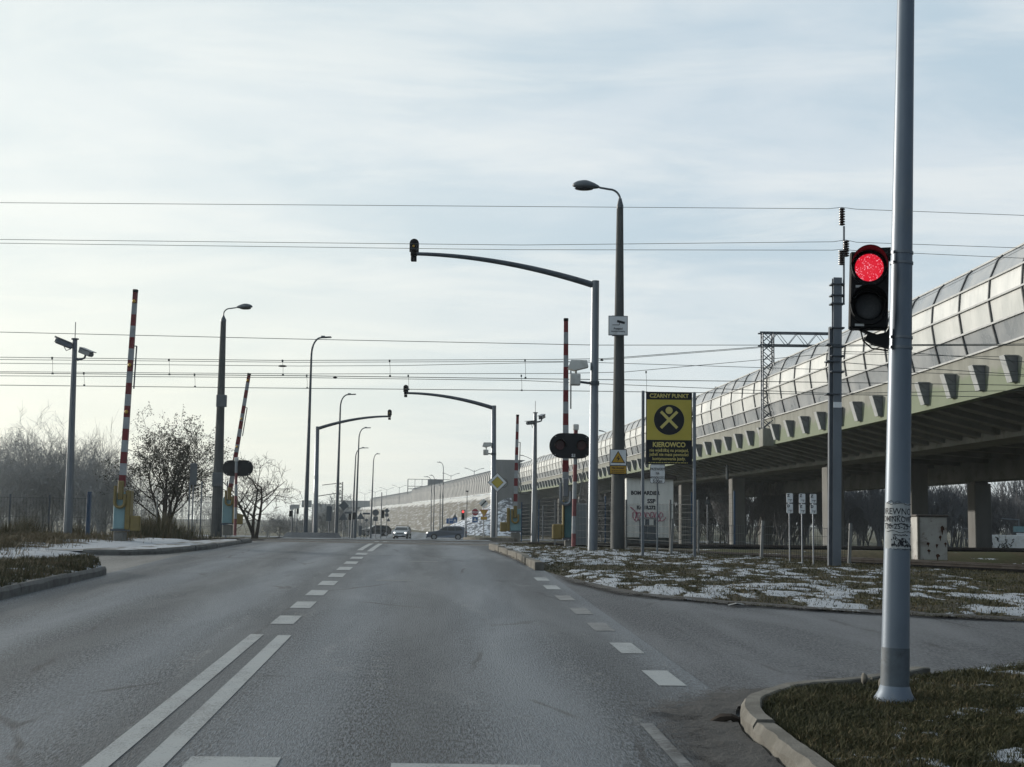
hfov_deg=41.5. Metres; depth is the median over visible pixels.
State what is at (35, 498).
bare tree
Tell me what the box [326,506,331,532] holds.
signal board
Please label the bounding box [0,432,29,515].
bare tree
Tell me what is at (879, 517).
bare tree
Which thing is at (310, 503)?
billboard
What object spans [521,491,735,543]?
fence
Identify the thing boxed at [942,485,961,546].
bare tree
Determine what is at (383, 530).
parked car
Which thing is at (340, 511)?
bare bush
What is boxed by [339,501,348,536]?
road sign
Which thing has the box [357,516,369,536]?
bare bush
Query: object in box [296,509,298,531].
traffic light
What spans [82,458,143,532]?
bare tree
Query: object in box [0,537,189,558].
verge
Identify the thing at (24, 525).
grass tussock
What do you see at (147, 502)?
bare tree
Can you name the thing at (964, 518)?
bare tree
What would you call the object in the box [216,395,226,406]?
junction box
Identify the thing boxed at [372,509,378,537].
road sign
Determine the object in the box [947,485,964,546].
bare tree
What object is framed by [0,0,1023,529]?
sky
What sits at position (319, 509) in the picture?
warehouse
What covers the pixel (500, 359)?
overhead wire
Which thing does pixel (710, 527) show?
bare tree
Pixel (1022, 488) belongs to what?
bare tree
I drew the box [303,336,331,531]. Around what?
street lamp
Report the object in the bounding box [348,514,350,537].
traffic light
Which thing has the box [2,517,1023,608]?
ground
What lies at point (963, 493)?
bare tree
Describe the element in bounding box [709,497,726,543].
bare tree
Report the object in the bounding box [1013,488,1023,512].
bare tree
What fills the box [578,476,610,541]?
bare tree
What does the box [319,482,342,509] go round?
lattice pole
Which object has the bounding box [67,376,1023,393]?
overhead wire
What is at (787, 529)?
bare tree
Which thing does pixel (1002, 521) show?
bare tree
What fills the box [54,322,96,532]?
camera mast
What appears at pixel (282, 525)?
bare bush
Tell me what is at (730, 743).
mud
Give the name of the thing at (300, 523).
bare bush
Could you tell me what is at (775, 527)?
bare tree
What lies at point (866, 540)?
bare tree
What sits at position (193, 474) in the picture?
signal board
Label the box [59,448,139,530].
bare tree
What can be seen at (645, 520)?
door
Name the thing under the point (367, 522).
bare bush
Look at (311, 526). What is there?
bare bush
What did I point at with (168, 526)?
grass tussock
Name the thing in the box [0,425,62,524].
bare tree
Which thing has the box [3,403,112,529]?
bare tree
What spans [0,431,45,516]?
bare tree
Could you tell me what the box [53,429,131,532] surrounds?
bare tree
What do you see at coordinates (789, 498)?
plate post
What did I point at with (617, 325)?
monitoring sign
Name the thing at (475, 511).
road sign
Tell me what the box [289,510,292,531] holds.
traffic light
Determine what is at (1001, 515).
bare tree
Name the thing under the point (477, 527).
stone slope
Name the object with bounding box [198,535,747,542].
crossing road
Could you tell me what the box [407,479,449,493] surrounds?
sign gantry
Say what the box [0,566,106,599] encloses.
kerb
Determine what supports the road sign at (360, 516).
on the road at (281, 654)
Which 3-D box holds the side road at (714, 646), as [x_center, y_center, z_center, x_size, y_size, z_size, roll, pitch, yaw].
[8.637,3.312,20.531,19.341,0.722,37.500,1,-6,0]
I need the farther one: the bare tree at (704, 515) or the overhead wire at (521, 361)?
the bare tree at (704, 515)
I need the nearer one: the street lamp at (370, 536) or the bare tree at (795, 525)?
the bare tree at (795, 525)
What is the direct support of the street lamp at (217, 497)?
on the ground at (1002, 557)
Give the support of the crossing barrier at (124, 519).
on the ground at (1002, 557)
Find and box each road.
[0,525,739,766]
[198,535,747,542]
[547,572,1023,709]
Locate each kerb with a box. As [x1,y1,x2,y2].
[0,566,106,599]
[83,538,251,554]
[463,537,516,541]
[489,543,543,569]
[740,666,929,766]
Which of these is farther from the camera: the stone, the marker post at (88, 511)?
the marker post at (88, 511)
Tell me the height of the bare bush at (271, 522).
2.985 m
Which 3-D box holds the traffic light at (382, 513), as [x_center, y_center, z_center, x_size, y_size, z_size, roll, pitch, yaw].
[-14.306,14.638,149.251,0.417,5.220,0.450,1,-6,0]
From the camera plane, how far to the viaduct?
79.36 m
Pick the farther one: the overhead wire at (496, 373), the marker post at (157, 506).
the marker post at (157, 506)
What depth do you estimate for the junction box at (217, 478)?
59.28 m
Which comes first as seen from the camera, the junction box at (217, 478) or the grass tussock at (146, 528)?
the grass tussock at (146, 528)
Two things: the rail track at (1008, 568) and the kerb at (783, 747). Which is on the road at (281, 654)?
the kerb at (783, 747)
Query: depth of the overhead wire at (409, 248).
27.72 m
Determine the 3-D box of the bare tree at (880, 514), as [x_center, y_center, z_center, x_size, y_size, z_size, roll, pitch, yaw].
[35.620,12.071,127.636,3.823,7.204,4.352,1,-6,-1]
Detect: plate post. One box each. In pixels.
[786,493,792,561]
[799,494,804,562]
[810,494,816,563]
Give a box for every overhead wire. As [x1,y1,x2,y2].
[0,202,1023,215]
[0,239,1014,247]
[0,353,998,391]
[0,359,1012,375]
[1,347,765,365]
[2,345,1023,377]
[6,332,581,344]
[7,243,1012,257]
[7,385,1023,397]
[16,373,1023,385]
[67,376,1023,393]
[842,351,1023,361]
[842,362,1023,374]
[869,344,981,344]
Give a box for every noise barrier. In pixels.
[370,491,411,506]
[411,463,520,501]
[518,242,1023,482]
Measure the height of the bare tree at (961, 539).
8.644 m
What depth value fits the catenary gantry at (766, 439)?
80.34 m
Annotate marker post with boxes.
[85,492,91,535]
[156,496,157,514]
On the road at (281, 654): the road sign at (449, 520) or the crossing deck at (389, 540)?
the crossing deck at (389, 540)
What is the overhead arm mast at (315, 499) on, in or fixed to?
on the traffic island at (311, 535)
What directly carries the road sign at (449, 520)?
on the crossing road at (449, 538)
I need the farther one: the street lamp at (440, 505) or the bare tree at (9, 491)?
the street lamp at (440, 505)
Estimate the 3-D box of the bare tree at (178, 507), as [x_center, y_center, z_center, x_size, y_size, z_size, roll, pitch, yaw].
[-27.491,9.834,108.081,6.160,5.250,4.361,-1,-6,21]
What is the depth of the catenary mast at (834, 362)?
27.03 m
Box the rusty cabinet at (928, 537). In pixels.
[911,514,947,559]
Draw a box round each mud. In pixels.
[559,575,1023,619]
[646,687,782,766]
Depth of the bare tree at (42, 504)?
66.43 m
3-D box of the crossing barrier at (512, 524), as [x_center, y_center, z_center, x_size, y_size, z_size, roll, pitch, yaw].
[-0.011,3.934,55.962,0.916,5.297,0.515,1,-6,0]
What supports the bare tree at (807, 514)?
on the ground at (1002, 557)
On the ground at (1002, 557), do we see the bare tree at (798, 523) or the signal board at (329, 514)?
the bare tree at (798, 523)
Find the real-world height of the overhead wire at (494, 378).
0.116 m
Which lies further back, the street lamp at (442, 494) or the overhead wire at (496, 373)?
the street lamp at (442, 494)
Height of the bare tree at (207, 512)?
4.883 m
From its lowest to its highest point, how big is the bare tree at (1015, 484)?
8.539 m
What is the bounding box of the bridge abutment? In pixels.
[496,460,603,535]
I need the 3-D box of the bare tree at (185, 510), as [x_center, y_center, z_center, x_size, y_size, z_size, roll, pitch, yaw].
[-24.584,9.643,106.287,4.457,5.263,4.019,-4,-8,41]
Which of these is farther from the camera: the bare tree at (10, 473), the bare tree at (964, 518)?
the bare tree at (964, 518)
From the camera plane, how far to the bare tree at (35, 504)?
78.01 m
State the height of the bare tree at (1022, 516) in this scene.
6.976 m
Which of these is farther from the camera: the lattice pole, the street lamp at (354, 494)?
the lattice pole
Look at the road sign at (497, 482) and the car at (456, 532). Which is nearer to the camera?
the road sign at (497, 482)
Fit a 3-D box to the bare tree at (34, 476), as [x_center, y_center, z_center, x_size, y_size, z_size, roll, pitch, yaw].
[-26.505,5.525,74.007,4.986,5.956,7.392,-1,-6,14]
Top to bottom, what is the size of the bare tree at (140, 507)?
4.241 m
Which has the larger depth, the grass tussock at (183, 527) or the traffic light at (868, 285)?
the grass tussock at (183, 527)
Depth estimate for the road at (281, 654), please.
11.35 m
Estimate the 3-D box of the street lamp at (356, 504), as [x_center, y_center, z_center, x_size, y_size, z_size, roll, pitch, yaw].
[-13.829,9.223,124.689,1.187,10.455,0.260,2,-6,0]
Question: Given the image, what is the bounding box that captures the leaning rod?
[579,462,584,502]
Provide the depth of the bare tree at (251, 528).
75.42 m
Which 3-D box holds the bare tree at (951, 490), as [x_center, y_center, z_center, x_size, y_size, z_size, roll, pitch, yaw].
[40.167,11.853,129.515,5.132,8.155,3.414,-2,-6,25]
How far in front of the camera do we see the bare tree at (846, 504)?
130.65 m
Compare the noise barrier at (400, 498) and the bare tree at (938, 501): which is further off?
the noise barrier at (400, 498)
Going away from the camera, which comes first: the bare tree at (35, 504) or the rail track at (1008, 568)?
the rail track at (1008, 568)
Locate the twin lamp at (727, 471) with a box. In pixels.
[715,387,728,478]
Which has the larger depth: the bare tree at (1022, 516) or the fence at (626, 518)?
the bare tree at (1022, 516)
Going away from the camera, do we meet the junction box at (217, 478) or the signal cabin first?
the signal cabin
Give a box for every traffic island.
[51,539,236,550]
[282,532,340,537]
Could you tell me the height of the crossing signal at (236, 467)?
3.056 m
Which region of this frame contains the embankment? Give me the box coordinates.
[334,492,528,531]
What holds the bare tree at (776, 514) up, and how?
on the ground at (1002, 557)
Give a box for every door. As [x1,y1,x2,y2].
[639,519,646,542]
[648,518,654,542]
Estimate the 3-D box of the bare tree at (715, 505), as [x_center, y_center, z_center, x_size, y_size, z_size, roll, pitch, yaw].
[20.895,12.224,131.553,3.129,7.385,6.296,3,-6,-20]
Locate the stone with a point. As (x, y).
(864, 678)
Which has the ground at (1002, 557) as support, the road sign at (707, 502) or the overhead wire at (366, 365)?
the road sign at (707, 502)
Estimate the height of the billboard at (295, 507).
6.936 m
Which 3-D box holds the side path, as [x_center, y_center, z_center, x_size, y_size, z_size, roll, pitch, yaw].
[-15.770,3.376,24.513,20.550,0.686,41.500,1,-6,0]
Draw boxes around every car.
[362,525,391,535]
[393,526,410,538]
[426,526,466,538]
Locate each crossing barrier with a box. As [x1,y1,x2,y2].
[110,289,140,540]
[220,374,250,535]
[500,415,521,541]
[552,318,571,545]
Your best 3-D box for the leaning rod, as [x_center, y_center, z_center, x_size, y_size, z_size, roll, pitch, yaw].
[2.265,3.222,43.903,0.194,1.354,0.040,1,-6,0]
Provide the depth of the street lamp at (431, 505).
214.05 m
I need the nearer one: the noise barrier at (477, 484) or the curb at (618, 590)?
the curb at (618, 590)
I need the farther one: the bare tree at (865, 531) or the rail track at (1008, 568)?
the bare tree at (865, 531)
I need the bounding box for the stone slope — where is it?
[450,498,520,535]
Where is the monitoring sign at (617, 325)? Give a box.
[608,315,627,335]
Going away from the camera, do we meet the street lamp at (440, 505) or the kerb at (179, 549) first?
the kerb at (179, 549)
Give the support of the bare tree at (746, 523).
on the ground at (1002, 557)
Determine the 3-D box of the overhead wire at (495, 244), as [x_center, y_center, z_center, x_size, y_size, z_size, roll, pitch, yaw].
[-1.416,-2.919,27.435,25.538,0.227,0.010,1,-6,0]
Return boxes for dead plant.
[711,713,739,724]
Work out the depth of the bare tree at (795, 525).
139.31 m
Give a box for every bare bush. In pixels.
[257,507,283,537]
[266,510,295,536]
[277,513,302,536]
[283,512,312,531]
[300,517,319,531]
[303,486,362,535]
[308,503,339,532]
[320,513,348,533]
[338,518,358,536]
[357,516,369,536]
[358,515,376,528]
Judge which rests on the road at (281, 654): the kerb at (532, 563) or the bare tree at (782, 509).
the kerb at (532, 563)
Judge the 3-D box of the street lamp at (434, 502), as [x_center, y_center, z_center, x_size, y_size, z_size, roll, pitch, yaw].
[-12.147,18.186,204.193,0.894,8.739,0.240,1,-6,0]
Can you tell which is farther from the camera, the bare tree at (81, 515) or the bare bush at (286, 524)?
the bare bush at (286, 524)
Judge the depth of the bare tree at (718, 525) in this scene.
144.69 m
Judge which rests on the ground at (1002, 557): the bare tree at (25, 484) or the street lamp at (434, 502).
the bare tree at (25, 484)
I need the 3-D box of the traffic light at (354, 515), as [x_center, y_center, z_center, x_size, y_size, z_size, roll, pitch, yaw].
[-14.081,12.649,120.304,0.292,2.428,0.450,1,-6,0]
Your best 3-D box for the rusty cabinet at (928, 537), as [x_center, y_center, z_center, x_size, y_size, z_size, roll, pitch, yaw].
[11.608,4.303,37.573,0.894,1.299,0.680,1,-6,0]
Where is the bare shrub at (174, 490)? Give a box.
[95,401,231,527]
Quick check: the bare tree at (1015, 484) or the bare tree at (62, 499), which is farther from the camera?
the bare tree at (1015, 484)
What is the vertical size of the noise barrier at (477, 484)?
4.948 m
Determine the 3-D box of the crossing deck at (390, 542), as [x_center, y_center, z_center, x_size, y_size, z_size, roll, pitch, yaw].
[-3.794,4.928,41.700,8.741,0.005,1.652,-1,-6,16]
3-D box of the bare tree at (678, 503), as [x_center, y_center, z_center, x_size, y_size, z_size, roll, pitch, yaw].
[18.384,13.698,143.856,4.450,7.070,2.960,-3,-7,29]
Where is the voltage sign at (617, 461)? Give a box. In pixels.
[609,449,626,474]
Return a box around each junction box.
[212,473,222,486]
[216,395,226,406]
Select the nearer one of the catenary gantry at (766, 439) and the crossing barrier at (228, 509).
the crossing barrier at (228, 509)
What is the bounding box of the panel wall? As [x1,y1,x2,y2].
[992,535,1023,547]
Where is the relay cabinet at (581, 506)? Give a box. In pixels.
[576,503,586,544]
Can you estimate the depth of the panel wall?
105.94 m
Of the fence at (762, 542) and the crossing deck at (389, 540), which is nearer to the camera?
the fence at (762, 542)
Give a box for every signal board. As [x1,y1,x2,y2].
[190,463,196,525]
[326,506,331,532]
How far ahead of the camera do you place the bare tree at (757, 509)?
130.27 m
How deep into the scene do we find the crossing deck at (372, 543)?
40.78 m
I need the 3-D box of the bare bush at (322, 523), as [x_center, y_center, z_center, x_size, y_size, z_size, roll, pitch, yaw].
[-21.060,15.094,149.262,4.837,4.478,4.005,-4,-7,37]
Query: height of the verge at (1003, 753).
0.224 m
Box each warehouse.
[312,504,332,521]
[341,501,369,515]
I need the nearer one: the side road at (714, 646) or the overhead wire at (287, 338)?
the side road at (714, 646)
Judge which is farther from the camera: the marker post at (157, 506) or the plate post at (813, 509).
the marker post at (157, 506)
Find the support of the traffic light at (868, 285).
on the verge at (1003, 753)
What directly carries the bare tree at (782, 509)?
on the ground at (1002, 557)
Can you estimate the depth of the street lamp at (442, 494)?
184.35 m
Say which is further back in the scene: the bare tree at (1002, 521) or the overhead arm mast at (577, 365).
the bare tree at (1002, 521)
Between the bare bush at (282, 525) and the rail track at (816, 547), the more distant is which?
the bare bush at (282, 525)
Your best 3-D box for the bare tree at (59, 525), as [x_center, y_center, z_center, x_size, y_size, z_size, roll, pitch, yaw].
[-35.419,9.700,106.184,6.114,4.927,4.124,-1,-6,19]
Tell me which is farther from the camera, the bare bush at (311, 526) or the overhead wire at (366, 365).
the bare bush at (311, 526)
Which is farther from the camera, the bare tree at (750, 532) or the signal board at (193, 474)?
the bare tree at (750, 532)
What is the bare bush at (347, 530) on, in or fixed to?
on the ground at (1002, 557)
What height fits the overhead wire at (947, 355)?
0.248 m
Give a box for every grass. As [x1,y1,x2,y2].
[0,530,162,557]
[0,552,100,587]
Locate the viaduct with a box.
[518,338,1023,547]
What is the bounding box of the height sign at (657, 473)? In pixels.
[650,464,664,552]
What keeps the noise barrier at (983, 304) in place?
on the viaduct
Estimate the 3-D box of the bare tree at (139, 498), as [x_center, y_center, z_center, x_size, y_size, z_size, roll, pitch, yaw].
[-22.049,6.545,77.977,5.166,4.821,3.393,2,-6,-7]
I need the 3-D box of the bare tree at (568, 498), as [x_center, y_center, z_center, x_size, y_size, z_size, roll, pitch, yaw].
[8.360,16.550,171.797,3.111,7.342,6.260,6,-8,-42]
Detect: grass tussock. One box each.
[0,511,59,532]
[0,520,39,533]
[48,522,111,536]
[93,507,220,539]
[98,518,209,539]
[111,512,256,539]
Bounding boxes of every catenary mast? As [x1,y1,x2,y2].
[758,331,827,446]
[824,208,848,565]
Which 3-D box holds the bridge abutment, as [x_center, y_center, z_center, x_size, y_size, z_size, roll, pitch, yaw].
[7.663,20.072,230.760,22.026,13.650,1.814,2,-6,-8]
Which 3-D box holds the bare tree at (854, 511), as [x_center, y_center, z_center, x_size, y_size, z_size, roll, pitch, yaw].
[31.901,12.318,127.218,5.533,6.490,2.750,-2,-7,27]
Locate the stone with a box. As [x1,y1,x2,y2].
[861,673,867,683]
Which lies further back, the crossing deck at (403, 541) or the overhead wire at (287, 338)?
the crossing deck at (403, 541)
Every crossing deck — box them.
[252,541,488,545]
[266,539,501,542]
[266,540,488,544]
[306,539,472,541]
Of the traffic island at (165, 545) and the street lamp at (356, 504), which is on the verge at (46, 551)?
the traffic island at (165, 545)
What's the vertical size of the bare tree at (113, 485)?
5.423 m
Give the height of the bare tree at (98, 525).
4.997 m
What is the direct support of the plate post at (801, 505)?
on the verge at (837, 596)
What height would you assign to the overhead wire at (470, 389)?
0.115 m
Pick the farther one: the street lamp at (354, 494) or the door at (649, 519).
the street lamp at (354, 494)
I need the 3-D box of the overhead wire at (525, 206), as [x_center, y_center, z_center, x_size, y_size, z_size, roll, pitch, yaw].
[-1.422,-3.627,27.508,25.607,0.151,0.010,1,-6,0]
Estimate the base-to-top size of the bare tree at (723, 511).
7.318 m
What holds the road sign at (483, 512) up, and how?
on the ground at (1002, 557)
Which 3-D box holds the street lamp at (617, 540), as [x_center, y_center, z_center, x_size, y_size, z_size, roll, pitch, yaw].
[2.188,-0.359,34.215,1.413,9.781,0.370,1,-6,0]
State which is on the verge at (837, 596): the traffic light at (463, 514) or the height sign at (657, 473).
the height sign at (657, 473)
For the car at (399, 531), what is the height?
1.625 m
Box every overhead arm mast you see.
[313,409,391,532]
[403,385,495,536]
[409,239,598,550]
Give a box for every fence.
[0,494,84,532]
[187,481,227,537]
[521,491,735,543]
[554,500,698,552]
[670,518,852,562]
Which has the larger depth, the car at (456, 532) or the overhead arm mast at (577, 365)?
the car at (456, 532)
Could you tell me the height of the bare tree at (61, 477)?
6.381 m
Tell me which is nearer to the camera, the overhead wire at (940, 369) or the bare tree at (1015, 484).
the overhead wire at (940, 369)
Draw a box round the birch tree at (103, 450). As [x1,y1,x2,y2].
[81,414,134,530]
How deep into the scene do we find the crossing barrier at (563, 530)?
35.85 m
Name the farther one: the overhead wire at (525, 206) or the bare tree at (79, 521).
the bare tree at (79, 521)
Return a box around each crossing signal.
[222,457,252,535]
[549,424,588,546]
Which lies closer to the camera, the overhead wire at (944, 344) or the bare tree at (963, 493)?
the overhead wire at (944, 344)
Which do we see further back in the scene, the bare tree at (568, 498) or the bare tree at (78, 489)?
the bare tree at (568, 498)
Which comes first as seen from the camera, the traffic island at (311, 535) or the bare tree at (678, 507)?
the traffic island at (311, 535)
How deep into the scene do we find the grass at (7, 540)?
33.85 m
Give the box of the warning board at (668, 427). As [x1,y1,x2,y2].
[641,391,695,556]
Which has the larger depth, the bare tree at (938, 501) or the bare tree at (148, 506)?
the bare tree at (938, 501)
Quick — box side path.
[94,540,193,572]
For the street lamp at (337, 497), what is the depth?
97.72 m
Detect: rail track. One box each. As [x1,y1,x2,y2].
[185,539,1023,572]
[188,537,1023,551]
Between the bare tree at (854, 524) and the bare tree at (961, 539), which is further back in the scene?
the bare tree at (961, 539)
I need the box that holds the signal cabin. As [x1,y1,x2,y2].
[625,473,675,543]
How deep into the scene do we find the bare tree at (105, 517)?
73.56 m
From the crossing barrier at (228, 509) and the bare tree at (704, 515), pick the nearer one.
the crossing barrier at (228, 509)
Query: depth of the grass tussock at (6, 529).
36.72 m
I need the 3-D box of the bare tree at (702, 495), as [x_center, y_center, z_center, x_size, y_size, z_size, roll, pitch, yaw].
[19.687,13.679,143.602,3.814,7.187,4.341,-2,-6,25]
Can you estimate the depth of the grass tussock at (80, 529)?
39.66 m
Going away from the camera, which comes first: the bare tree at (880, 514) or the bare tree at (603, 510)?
the bare tree at (880, 514)
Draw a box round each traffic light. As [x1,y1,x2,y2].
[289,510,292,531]
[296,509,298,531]
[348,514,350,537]
[352,512,355,537]
[380,492,384,538]
[461,510,465,536]
[848,0,914,703]
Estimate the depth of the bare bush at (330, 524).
158.66 m
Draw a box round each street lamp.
[211,304,252,536]
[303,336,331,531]
[334,393,355,532]
[351,447,364,537]
[354,427,370,537]
[369,453,377,537]
[424,476,431,530]
[430,475,434,530]
[433,479,440,528]
[438,462,443,527]
[572,180,624,549]
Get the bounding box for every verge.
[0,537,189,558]
[499,543,1023,620]
[765,664,1023,766]
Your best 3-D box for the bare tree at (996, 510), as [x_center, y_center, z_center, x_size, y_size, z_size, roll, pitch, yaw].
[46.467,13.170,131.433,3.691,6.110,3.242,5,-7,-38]
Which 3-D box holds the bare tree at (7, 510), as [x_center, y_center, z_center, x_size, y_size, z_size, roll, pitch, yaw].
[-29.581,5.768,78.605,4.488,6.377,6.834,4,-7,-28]
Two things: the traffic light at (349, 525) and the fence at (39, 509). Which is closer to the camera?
the fence at (39, 509)
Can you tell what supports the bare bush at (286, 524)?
on the ground at (1002, 557)
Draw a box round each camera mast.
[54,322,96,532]
[526,401,544,541]
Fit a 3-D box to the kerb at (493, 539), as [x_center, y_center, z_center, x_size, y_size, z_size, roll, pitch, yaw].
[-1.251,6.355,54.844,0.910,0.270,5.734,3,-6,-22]
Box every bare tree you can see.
[0,415,78,529]
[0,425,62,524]
[0,431,43,524]
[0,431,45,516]
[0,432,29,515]
[0,432,101,530]
[0,433,65,506]
[0,435,64,521]
[0,446,82,527]
[0,447,43,494]
[0,460,33,522]
[0,462,32,529]
[2,415,84,528]
[2,456,65,523]
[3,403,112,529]
[33,439,111,516]
[39,440,111,527]
[44,441,118,526]
[48,436,132,533]
[49,435,108,523]
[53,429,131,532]
[56,475,131,529]
[56,497,76,533]
[57,432,146,527]
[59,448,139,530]
[63,451,136,533]
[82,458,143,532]
[94,452,143,531]
[96,458,162,528]
[109,453,181,525]
[109,488,149,524]
[134,488,160,520]
[148,481,205,523]
[173,486,211,532]
[194,491,233,537]
[198,451,303,537]
[554,490,587,503]
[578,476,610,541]
[598,490,610,533]
[673,486,702,520]
[673,490,704,529]
[677,484,709,543]
[692,489,728,543]
[703,482,753,543]
[703,505,713,543]
[708,489,725,543]
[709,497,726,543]
[713,484,728,539]
[724,497,755,536]
[745,483,775,544]
[745,497,755,544]
[751,480,809,544]
[755,495,786,544]
[772,507,780,544]
[775,495,811,544]
[776,495,809,544]
[790,506,800,544]
[795,493,818,541]
[807,493,852,530]
[844,490,874,545]
[844,491,865,545]
[844,492,867,541]
[844,494,878,545]
[849,489,884,545]
[849,491,881,545]
[862,490,883,541]
[865,491,884,528]
[869,492,883,545]
[928,485,949,514]
[928,485,957,514]
[928,485,967,546]
[928,489,938,514]
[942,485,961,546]
[943,490,996,537]
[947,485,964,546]
[951,484,996,518]
[957,484,967,546]
[991,481,1023,534]
[991,489,1003,534]
[991,492,1021,534]
[991,494,1014,534]
[1005,480,1023,521]
[1007,480,1023,532]
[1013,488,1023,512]
[1014,480,1023,532]
[1018,480,1023,521]
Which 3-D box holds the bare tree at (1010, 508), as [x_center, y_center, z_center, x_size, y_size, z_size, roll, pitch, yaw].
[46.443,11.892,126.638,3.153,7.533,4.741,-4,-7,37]
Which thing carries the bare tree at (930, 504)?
on the ground at (1002, 557)
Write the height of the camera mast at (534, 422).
5.908 m
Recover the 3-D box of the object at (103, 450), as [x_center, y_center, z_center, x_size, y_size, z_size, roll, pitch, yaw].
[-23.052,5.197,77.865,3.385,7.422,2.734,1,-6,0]
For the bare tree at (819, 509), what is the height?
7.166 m
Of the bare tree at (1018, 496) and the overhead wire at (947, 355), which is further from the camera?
the bare tree at (1018, 496)
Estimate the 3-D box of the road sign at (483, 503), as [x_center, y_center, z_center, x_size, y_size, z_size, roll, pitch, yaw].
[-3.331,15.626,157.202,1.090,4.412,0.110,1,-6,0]
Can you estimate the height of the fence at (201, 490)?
2.464 m
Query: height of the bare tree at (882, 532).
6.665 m
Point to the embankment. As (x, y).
(415, 516)
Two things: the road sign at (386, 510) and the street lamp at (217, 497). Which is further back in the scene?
the road sign at (386, 510)
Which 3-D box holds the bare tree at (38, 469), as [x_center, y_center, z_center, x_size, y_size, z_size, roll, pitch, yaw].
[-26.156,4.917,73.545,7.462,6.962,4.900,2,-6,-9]
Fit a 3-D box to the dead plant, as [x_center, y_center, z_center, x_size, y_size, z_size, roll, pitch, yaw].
[1.400,2.171,8.726,0.240,0.079,0.079,1,-6,0]
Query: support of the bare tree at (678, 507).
on the ground at (1002, 557)
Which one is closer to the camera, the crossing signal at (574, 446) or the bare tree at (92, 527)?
the crossing signal at (574, 446)
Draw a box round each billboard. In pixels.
[291,504,298,520]
[302,500,311,506]
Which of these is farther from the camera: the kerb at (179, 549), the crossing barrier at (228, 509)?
the crossing barrier at (228, 509)
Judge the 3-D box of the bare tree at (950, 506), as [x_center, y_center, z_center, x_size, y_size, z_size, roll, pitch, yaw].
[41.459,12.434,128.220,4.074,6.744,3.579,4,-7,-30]
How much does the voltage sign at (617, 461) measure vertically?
0.627 m
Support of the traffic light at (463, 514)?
on the ground at (1002, 557)
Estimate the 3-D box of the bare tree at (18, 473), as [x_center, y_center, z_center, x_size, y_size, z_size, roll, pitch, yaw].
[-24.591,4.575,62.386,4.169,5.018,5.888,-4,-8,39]
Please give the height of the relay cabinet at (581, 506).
1.500 m
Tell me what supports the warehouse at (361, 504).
on the embankment
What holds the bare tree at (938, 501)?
on the ground at (1002, 557)
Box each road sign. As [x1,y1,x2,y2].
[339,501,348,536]
[357,511,363,537]
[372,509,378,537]
[384,508,389,537]
[446,518,452,525]
[472,508,478,536]
[479,499,487,520]
[480,510,487,536]
[488,473,506,536]
[704,497,710,543]

